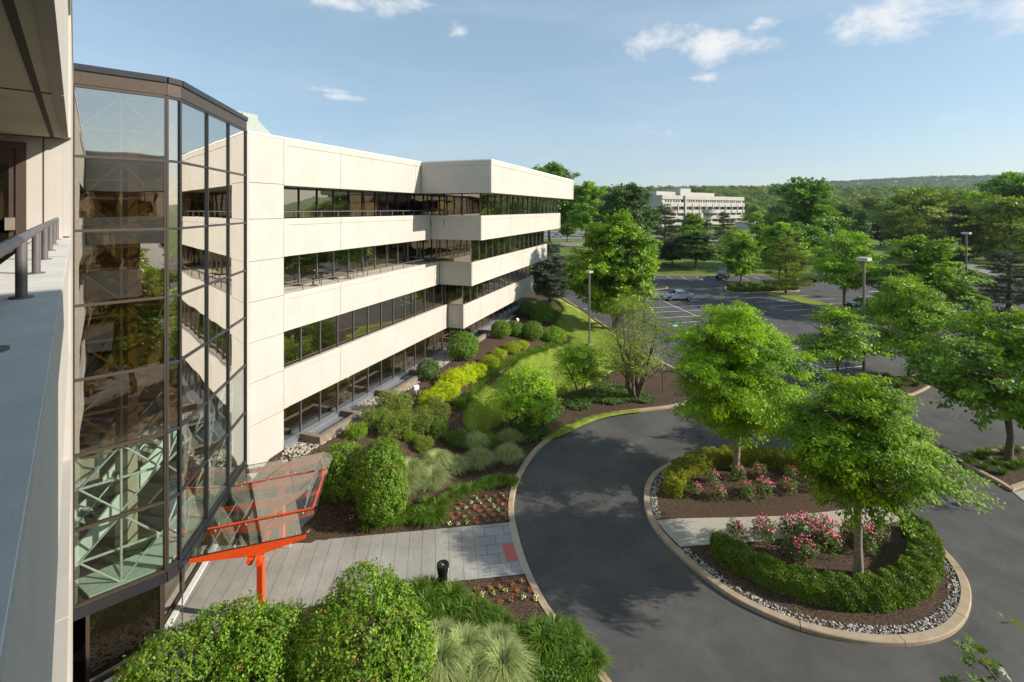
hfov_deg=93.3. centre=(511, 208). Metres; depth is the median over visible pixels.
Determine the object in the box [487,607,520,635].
daylily clump
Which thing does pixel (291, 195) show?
window
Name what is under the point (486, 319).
window
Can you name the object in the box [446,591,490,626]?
daylily clump
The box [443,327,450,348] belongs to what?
window
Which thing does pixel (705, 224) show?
broadleaf tree
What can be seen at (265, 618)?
viburnum shrub
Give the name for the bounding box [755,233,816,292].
pine tree
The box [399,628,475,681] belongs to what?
fountain grass
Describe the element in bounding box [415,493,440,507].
daylily clump
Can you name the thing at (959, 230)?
pine tree
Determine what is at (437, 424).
garden shrub
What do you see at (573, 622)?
daylily clump
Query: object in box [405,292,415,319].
window
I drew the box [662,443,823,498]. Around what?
hedge
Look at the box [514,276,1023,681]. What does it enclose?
asphalt
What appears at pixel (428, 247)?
window
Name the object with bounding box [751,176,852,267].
broadleaf tree
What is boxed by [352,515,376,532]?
daylily clump
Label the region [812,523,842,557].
rose bush
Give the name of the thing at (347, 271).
bistro table
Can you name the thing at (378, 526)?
daylily clump
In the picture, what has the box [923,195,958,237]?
broadleaf tree
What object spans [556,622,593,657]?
daylily clump
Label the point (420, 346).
window
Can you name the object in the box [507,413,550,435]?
clipped shrub
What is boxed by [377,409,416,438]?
garden shrub
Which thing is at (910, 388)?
lamp island
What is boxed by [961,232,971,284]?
lamp post
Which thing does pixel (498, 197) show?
window
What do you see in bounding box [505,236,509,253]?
window
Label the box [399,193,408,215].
window
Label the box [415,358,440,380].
ball shrub
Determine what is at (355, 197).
window
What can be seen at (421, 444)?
garden shrub
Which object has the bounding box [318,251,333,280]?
window
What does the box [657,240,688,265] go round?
broadleaf tree
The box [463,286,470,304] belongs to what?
window
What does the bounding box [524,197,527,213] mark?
window
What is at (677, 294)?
car
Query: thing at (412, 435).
garden shrub
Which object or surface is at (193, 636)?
viburnum shrub
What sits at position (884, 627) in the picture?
river stones
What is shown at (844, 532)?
rose bush
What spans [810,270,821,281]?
car
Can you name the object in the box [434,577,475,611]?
daylily clump
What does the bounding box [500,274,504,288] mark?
window
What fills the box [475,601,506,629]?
daylily clump
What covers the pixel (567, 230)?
broadleaf tree
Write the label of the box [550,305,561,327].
lilyturf
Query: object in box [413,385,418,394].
flood light
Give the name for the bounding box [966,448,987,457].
daylily clump
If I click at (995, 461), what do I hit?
daylily clump
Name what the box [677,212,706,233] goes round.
broadleaf tree
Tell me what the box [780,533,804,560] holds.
rose bush
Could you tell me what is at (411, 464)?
fountain grass
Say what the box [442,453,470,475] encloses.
fountain grass
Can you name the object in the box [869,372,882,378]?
daylily clump
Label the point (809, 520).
rose bush
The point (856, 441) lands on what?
zelkova tree
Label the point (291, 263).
window
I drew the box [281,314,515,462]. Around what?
gravel strip
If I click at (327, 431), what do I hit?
light well
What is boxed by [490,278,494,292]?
window
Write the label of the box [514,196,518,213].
window
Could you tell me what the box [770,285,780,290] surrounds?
island shrub
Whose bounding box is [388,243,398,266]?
window
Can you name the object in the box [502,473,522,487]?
daylily clump
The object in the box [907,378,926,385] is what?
daylily clump
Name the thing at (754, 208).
broadleaf tree
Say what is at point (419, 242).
window
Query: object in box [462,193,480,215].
window
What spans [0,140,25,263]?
door
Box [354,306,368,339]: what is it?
window
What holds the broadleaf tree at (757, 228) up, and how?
on the ground at (683, 267)
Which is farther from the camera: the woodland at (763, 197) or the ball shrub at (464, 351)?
the woodland at (763, 197)
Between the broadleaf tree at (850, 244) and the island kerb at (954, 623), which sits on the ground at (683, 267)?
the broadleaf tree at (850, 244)
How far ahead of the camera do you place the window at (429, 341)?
38.89 m
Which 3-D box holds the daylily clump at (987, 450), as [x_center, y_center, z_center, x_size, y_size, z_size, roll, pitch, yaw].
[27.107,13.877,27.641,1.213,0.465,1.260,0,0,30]
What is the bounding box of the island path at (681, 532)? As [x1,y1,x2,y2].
[656,506,898,546]
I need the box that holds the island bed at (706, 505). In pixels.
[650,452,960,634]
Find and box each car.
[660,289,695,300]
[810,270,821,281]
[845,296,879,308]
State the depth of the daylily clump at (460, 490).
23.73 m
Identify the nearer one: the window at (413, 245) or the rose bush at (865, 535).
the rose bush at (865, 535)
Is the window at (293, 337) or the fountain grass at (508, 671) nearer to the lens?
the fountain grass at (508, 671)
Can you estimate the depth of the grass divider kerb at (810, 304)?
68.72 m
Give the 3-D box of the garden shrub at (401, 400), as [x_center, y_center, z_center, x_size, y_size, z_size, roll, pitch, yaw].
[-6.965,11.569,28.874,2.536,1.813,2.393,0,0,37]
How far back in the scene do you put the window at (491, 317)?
51.29 m
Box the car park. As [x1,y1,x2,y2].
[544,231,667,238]
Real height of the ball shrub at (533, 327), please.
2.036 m
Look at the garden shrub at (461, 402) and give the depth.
31.82 m
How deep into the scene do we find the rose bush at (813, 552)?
19.48 m
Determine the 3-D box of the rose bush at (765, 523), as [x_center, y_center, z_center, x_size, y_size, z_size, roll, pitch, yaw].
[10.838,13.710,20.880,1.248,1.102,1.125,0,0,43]
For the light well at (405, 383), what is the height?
0.920 m
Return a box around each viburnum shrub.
[110,598,254,681]
[206,589,314,681]
[286,556,437,681]
[310,436,368,501]
[351,435,409,527]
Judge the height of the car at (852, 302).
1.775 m
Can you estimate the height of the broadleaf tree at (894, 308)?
8.771 m
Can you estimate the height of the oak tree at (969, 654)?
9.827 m
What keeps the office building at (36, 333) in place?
on the ground at (683, 267)
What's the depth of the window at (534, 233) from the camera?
55.23 m
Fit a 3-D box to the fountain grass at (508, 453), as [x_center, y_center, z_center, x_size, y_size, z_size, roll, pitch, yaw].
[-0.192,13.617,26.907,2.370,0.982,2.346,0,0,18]
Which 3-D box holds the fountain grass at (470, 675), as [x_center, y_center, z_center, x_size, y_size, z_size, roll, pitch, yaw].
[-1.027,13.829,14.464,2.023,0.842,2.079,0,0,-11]
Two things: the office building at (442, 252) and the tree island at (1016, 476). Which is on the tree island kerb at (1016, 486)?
the tree island at (1016, 476)
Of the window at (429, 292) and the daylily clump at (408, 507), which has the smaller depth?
the daylily clump at (408, 507)
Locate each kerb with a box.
[508,297,686,681]
[644,449,971,646]
[724,286,799,293]
[767,292,875,323]
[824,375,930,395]
[960,447,1023,491]
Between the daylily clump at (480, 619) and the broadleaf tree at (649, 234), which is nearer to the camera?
the daylily clump at (480, 619)
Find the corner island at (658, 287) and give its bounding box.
[653,285,666,288]
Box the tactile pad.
[502,544,517,560]
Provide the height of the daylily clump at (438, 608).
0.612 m
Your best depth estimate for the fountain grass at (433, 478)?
23.88 m
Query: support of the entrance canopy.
on the walkway
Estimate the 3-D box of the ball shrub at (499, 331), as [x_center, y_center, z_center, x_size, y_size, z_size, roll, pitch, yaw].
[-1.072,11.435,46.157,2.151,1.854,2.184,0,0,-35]
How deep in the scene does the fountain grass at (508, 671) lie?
14.48 m
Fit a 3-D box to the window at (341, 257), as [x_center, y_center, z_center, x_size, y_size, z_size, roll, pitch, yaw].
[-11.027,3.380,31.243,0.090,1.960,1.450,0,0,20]
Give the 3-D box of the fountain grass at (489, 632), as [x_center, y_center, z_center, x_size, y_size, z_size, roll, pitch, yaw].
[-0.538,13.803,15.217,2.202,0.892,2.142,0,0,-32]
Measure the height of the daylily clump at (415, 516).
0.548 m
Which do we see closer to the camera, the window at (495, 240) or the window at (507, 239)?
the window at (495, 240)
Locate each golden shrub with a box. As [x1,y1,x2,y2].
[415,385,447,405]
[432,379,460,401]
[437,367,468,387]
[450,365,477,384]
[462,362,488,378]
[478,354,500,368]
[492,348,507,359]
[502,340,521,353]
[517,339,529,349]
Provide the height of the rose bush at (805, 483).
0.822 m
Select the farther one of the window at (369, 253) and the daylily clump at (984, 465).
the window at (369, 253)
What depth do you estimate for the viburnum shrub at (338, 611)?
13.87 m
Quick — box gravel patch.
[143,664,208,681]
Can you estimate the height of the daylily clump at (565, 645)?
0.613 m
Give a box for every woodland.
[558,185,990,214]
[766,174,1023,186]
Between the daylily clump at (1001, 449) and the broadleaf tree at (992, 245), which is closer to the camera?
the daylily clump at (1001, 449)
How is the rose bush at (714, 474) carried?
on the island bed at (706, 505)
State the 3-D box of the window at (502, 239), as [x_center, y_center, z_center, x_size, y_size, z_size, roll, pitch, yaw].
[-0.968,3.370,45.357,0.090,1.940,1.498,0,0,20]
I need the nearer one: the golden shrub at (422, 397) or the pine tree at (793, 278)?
the golden shrub at (422, 397)
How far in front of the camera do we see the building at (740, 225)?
243.12 m
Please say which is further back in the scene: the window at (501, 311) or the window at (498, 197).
the window at (501, 311)
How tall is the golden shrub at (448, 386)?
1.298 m
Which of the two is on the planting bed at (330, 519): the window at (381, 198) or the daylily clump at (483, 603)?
the daylily clump at (483, 603)
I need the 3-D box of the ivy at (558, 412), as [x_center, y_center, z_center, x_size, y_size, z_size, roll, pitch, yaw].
[2.058,13.843,31.407,5.822,0.433,2.616,0,0,-42]
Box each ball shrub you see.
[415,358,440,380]
[446,330,479,359]
[491,319,511,338]
[510,322,523,336]
[517,300,534,315]
[522,321,543,339]
[529,301,553,322]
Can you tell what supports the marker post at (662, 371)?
on the planting bed at (330, 519)
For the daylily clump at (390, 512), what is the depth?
21.87 m
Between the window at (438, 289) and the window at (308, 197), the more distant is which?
the window at (438, 289)
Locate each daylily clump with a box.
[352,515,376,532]
[369,510,391,529]
[375,502,405,524]
[385,510,409,527]
[394,501,419,524]
[402,574,437,604]
[405,504,430,524]
[411,505,438,528]
[411,582,445,616]
[413,573,447,606]
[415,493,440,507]
[418,505,452,527]
[418,594,450,631]
[426,583,454,610]
[427,495,454,513]
[429,596,464,626]
[433,608,469,629]
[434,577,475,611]
[438,490,460,505]
[443,481,476,499]
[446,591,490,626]
[450,591,476,612]
[458,603,498,632]
[459,594,499,627]
[463,480,482,493]
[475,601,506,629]
[476,474,500,489]
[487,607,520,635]
[489,471,508,486]
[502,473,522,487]
[505,619,533,649]
[518,609,551,651]
[519,618,568,664]
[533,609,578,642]
[540,622,578,665]
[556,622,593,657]
[557,612,587,644]
[569,635,609,677]
[569,642,618,681]
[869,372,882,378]
[880,372,893,377]
[886,375,897,382]
[891,379,908,387]
[895,374,910,381]
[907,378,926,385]
[957,453,978,464]
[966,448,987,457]
[976,460,992,469]
[979,446,995,456]
[986,456,1006,465]
[991,444,1004,454]
[991,465,1012,475]
[1002,460,1021,468]
[1007,456,1023,467]
[1014,445,1023,452]
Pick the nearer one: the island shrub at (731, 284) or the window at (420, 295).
the window at (420, 295)
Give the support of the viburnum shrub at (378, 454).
on the planting bed at (330, 519)
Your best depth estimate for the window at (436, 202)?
38.39 m
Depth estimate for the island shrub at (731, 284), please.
81.07 m
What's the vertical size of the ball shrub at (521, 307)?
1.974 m
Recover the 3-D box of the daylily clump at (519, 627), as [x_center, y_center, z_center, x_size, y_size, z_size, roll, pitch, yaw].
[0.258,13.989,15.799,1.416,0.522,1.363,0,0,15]
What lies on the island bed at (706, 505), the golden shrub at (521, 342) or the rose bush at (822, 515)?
the rose bush at (822, 515)
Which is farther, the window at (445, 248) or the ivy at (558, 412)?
the window at (445, 248)
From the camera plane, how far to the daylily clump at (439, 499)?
22.70 m
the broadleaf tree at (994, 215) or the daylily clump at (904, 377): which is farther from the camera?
the broadleaf tree at (994, 215)
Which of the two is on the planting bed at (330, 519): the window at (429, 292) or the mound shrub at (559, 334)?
the mound shrub at (559, 334)
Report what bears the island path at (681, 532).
on the island bed at (706, 505)
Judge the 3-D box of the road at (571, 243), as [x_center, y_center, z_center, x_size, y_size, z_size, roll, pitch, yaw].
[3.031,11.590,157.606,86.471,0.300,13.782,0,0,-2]
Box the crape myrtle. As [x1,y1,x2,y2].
[589,283,673,397]
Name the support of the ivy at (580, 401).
on the planting bed at (330, 519)
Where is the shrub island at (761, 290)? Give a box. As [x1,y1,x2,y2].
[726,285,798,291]
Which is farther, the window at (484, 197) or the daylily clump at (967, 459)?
the window at (484, 197)
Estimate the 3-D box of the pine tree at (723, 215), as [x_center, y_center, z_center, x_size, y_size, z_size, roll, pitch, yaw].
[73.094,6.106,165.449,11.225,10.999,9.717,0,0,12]
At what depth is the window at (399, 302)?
34.82 m
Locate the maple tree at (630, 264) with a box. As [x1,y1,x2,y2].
[562,208,663,329]
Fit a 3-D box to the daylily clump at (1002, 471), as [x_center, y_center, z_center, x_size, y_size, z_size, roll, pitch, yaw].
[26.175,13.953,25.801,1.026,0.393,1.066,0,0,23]
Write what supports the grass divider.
on the grass divider kerb at (810, 304)
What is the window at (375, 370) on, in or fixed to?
in the office building at (442, 252)
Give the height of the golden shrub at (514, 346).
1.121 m
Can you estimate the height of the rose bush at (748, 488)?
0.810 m
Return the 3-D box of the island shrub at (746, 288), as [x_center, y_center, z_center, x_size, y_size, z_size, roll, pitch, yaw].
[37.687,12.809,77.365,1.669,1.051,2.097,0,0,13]
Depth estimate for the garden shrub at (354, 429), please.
25.86 m
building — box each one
[0,0,73,681]
[211,131,573,484]
[736,221,755,228]
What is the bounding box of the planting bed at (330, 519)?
[73,292,693,681]
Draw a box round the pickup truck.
[716,268,729,279]
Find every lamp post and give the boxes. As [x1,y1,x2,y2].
[586,270,592,345]
[856,257,871,380]
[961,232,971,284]
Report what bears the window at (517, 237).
in the office building at (442, 252)
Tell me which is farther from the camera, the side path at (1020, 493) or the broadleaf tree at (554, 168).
the broadleaf tree at (554, 168)
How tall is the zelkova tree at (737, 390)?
9.385 m
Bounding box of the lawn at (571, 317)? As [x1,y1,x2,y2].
[462,295,646,432]
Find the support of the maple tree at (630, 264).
on the ground at (683, 267)
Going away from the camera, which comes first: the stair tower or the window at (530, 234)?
the stair tower
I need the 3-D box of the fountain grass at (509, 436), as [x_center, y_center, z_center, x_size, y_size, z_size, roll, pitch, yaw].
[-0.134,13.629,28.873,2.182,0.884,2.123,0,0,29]
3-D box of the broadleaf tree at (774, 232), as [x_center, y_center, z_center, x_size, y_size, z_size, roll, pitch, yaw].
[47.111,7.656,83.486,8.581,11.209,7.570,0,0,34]
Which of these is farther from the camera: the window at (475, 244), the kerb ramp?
the window at (475, 244)
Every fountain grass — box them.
[389,470,425,499]
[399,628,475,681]
[404,456,428,478]
[415,615,463,661]
[417,463,454,493]
[419,447,456,470]
[435,620,489,676]
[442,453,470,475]
[450,643,502,681]
[459,430,491,449]
[459,445,498,471]
[466,620,523,672]
[467,633,542,681]
[490,442,523,464]
[497,427,525,444]
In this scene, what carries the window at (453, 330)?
in the office building at (442, 252)
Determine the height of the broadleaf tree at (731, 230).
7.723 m
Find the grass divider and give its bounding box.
[768,292,874,321]
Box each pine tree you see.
[647,203,687,250]
[708,211,735,238]
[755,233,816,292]
[927,204,988,274]
[955,249,1023,310]
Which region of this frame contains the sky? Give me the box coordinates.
[72,0,1023,188]
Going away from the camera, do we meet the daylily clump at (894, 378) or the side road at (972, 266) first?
the daylily clump at (894, 378)
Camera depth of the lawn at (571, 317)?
42.09 m
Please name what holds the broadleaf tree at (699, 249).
on the ground at (683, 267)
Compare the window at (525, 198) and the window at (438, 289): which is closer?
the window at (438, 289)
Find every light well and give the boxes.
[300,408,361,444]
[375,369,422,396]
[461,329,490,345]
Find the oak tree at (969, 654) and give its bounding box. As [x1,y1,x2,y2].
[939,612,1023,681]
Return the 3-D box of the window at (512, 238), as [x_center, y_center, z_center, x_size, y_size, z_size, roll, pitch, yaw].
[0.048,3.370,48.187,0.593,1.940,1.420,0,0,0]
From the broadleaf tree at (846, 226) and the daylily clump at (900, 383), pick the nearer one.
the daylily clump at (900, 383)
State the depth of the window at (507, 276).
51.05 m
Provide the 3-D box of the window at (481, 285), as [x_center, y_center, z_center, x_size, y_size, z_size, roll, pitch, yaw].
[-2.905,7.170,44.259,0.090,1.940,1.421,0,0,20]
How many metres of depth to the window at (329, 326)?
27.99 m
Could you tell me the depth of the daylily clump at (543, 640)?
15.57 m
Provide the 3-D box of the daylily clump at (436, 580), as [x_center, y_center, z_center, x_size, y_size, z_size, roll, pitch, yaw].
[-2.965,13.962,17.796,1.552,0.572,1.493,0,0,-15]
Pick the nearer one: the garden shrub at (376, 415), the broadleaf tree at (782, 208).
the garden shrub at (376, 415)
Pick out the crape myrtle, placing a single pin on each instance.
(636, 389)
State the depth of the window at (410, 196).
39.10 m
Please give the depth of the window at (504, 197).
42.12 m
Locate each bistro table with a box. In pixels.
[307,276,319,286]
[342,270,353,278]
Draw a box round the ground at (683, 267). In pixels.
[530,180,1023,275]
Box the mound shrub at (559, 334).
[542,325,566,343]
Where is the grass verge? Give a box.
[541,410,641,438]
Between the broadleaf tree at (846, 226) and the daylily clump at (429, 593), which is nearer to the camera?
the daylily clump at (429, 593)
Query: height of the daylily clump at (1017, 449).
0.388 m
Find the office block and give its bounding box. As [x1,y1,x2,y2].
[630,188,744,226]
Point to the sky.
(644, 93)
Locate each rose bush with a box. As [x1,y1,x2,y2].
[688,480,704,496]
[704,467,721,484]
[710,481,727,501]
[725,517,748,541]
[729,464,746,480]
[738,480,756,500]
[749,511,778,541]
[751,462,769,476]
[753,475,776,498]
[778,513,804,537]
[779,474,798,493]
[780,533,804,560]
[782,464,800,478]
[791,510,820,542]
[793,535,820,564]
[800,476,818,490]
[812,512,841,537]
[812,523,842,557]
[823,531,847,550]
[837,518,853,544]
[849,523,881,555]
[863,520,890,547]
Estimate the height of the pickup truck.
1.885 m
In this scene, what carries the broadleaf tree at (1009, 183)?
on the ground at (683, 267)
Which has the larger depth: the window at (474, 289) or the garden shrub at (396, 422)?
the window at (474, 289)
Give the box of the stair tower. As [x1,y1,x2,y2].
[73,63,247,681]
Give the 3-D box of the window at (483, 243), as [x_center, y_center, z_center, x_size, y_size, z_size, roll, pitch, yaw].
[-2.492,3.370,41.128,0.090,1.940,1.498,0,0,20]
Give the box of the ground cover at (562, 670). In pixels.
[513,639,600,681]
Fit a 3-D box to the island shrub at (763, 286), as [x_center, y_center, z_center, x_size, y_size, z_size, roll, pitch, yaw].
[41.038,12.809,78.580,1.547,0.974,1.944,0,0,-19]
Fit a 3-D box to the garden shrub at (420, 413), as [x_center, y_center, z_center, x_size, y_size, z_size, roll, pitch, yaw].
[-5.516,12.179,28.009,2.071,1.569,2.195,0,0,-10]
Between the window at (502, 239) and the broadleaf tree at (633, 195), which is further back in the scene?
the broadleaf tree at (633, 195)
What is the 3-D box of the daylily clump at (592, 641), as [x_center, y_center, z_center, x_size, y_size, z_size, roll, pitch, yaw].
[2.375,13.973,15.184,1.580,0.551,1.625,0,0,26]
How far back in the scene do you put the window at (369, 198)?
34.04 m
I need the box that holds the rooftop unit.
[238,111,270,133]
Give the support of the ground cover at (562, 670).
on the planting bed at (330, 519)
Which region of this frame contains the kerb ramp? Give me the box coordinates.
[509,522,530,573]
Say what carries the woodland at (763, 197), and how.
on the ground at (683, 267)
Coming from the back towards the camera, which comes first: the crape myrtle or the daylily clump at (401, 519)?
the crape myrtle
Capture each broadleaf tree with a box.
[529,160,580,241]
[558,215,579,242]
[565,180,608,240]
[588,182,662,246]
[590,207,614,228]
[629,228,662,253]
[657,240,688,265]
[671,230,729,268]
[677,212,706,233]
[694,221,715,230]
[715,231,766,285]
[718,228,742,255]
[739,204,762,221]
[745,212,764,235]
[748,223,769,257]
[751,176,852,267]
[756,222,812,272]
[761,203,791,220]
[791,302,901,375]
[802,228,883,306]
[816,199,839,206]
[821,204,849,246]
[831,203,861,230]
[847,209,873,239]
[847,273,980,377]
[854,195,886,227]
[854,234,993,313]
[868,200,908,221]
[869,184,975,259]
[870,221,892,246]
[876,224,905,252]
[882,300,1023,461]
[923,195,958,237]
[934,193,1023,274]
[944,190,997,237]
[960,170,1023,263]
[973,237,1003,259]
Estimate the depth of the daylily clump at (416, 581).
17.81 m
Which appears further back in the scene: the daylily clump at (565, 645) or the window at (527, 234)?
the window at (527, 234)
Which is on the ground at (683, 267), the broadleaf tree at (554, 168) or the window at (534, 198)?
the broadleaf tree at (554, 168)
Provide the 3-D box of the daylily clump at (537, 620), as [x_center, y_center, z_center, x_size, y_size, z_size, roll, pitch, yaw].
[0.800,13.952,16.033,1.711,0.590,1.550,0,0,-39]
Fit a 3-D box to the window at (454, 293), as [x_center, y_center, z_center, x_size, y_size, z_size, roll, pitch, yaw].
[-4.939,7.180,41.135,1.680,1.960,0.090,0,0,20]
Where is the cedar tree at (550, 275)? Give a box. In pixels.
[530,241,570,302]
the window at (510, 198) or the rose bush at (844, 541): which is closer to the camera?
the rose bush at (844, 541)
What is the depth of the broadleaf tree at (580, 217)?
147.10 m
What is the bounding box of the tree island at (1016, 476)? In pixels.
[970,449,1023,484]
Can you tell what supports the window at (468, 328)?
in the office building at (442, 252)
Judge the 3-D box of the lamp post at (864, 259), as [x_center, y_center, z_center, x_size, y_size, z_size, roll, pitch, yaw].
[28.318,8.996,38.900,0.820,10.172,0.820,0,0,-32]
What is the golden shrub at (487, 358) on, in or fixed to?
on the planting bed at (330, 519)
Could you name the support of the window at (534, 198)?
in the office building at (442, 252)
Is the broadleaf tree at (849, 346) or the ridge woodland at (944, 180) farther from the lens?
the ridge woodland at (944, 180)
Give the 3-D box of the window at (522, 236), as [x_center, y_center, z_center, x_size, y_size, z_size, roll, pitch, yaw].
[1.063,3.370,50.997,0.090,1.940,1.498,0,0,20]
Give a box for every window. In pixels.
[283,187,299,218]
[283,255,299,286]
[284,326,301,367]
[284,400,301,440]
[300,188,317,217]
[300,253,317,283]
[302,321,320,359]
[302,391,320,429]
[318,189,333,217]
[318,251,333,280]
[321,315,337,352]
[321,382,337,418]
[334,190,348,216]
[334,249,348,277]
[338,310,353,345]
[338,374,353,408]
[349,191,362,216]
[349,247,362,274]
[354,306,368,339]
[354,367,368,399]
[363,192,375,216]
[363,246,375,271]
[369,302,381,333]
[369,360,381,391]
[376,192,387,215]
[376,244,387,268]
[382,298,393,328]
[382,354,393,383]
[388,193,398,215]
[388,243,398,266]
[394,295,404,323]
[394,349,404,376]
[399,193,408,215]
[399,242,408,264]
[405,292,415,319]
[405,343,415,370]
[409,194,411,215]
[409,241,417,262]
[411,194,427,214]
[416,289,424,314]
[416,339,424,363]
[418,240,420,260]
[421,239,436,261]
[425,286,433,311]
[425,334,433,357]
[428,194,444,226]
[434,284,442,307]
[434,330,442,353]
[437,239,453,261]
[443,284,445,304]
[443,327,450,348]
[445,193,461,226]
[445,285,462,304]
[451,328,457,341]
[454,240,470,261]
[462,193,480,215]
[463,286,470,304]
[465,325,470,334]
[471,240,479,261]
[471,284,477,300]
[471,321,477,331]
[478,282,483,297]
[478,318,482,328]
[480,240,486,259]
[481,193,488,215]
[483,315,488,325]
[484,280,489,295]
[487,239,492,257]
[489,194,495,214]
[489,312,493,321]
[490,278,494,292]
[493,238,498,256]
[494,310,498,318]
[495,276,499,290]
[496,194,501,214]
[499,237,504,254]
[499,307,503,316]
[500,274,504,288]
[502,195,507,214]
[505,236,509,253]
[505,272,509,286]
[508,195,513,214]
[510,235,514,252]
[510,271,513,283]
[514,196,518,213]
[514,269,518,282]
[515,234,519,250]
[519,196,523,213]
[519,268,522,280]
[520,234,524,249]
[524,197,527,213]
[525,233,528,248]
[528,197,532,213]
[529,232,532,247]
[533,197,536,213]
[533,232,536,246]
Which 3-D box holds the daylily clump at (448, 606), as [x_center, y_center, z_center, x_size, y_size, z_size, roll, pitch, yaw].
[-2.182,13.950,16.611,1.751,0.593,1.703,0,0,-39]
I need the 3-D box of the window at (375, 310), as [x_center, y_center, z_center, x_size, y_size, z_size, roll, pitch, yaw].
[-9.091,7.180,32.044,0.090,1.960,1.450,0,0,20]
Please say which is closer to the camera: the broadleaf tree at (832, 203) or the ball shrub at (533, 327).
the ball shrub at (533, 327)
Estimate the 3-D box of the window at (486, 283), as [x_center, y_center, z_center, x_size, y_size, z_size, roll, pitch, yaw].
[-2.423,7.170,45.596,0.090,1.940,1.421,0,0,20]
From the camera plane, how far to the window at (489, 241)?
42.58 m
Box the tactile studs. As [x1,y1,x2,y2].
[503,544,518,559]
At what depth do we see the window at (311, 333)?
26.64 m
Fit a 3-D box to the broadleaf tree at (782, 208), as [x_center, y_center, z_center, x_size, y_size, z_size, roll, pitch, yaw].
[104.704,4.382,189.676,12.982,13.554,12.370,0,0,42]
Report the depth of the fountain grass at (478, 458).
26.05 m
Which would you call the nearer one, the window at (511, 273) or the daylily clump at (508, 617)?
the daylily clump at (508, 617)
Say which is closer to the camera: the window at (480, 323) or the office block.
the window at (480, 323)
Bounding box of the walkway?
[73,523,522,661]
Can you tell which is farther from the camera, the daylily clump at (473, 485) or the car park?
the car park
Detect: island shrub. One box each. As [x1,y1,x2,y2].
[726,282,736,286]
[733,286,743,291]
[743,285,751,291]
[753,282,764,285]
[760,285,769,289]
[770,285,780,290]
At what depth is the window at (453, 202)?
37.89 m
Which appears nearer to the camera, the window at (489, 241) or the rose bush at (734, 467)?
the rose bush at (734, 467)
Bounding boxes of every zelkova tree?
[652,299,841,472]
[758,369,1005,574]
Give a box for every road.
[554,242,621,245]
[961,264,1021,278]
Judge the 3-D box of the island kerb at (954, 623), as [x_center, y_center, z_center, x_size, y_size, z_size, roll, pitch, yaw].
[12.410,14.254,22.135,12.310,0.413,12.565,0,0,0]
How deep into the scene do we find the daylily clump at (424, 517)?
21.75 m
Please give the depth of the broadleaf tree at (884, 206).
190.17 m
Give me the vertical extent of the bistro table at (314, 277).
0.482 m
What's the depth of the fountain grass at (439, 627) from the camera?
15.70 m
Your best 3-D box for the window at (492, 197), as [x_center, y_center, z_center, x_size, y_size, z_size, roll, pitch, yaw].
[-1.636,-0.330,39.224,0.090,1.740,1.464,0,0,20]
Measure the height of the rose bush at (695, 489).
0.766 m
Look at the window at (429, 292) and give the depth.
38.89 m
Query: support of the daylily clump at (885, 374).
on the lamp island at (910, 388)
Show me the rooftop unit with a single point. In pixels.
(254, 124)
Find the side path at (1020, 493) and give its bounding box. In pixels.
[1014,490,1023,499]
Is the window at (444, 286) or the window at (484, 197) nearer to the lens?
the window at (484, 197)
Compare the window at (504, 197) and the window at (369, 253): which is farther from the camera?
the window at (504, 197)
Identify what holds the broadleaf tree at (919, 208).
on the ground at (683, 267)
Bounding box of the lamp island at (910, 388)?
[827,376,926,396]
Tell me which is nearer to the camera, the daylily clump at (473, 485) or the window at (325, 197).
the daylily clump at (473, 485)
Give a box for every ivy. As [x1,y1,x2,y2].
[505,405,564,442]
[563,381,654,409]
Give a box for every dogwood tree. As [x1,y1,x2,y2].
[484,361,564,425]
[545,339,615,393]
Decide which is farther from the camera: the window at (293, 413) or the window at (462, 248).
the window at (462, 248)
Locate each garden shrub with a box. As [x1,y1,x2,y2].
[343,421,367,439]
[359,406,391,432]
[375,388,414,414]
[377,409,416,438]
[401,404,434,436]
[403,430,417,442]
[413,433,434,452]
[421,396,450,419]
[423,415,448,438]
[445,428,467,449]
[453,397,466,407]
[482,431,498,447]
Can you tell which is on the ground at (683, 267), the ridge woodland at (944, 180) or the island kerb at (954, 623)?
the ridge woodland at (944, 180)
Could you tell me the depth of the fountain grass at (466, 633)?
15.19 m
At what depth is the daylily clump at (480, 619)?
16.34 m
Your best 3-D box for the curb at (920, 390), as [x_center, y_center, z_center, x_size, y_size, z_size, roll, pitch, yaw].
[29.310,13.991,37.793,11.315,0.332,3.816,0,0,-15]
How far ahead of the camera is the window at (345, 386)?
29.30 m
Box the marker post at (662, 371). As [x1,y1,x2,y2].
[661,369,663,391]
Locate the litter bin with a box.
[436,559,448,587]
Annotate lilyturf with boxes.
[453,339,562,409]
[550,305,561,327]
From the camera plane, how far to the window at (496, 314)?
52.63 m
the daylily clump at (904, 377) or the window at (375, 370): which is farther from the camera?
the daylily clump at (904, 377)
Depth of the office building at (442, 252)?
30.86 m
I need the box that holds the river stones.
[650,451,960,634]
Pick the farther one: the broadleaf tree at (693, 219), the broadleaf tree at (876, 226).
the broadleaf tree at (876, 226)
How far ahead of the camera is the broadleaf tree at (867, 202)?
228.61 m
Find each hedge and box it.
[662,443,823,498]
[709,513,946,614]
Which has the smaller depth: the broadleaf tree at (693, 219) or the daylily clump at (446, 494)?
the daylily clump at (446, 494)
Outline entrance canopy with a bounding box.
[179,450,332,634]
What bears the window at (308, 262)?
in the office building at (442, 252)
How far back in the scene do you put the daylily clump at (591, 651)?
14.88 m

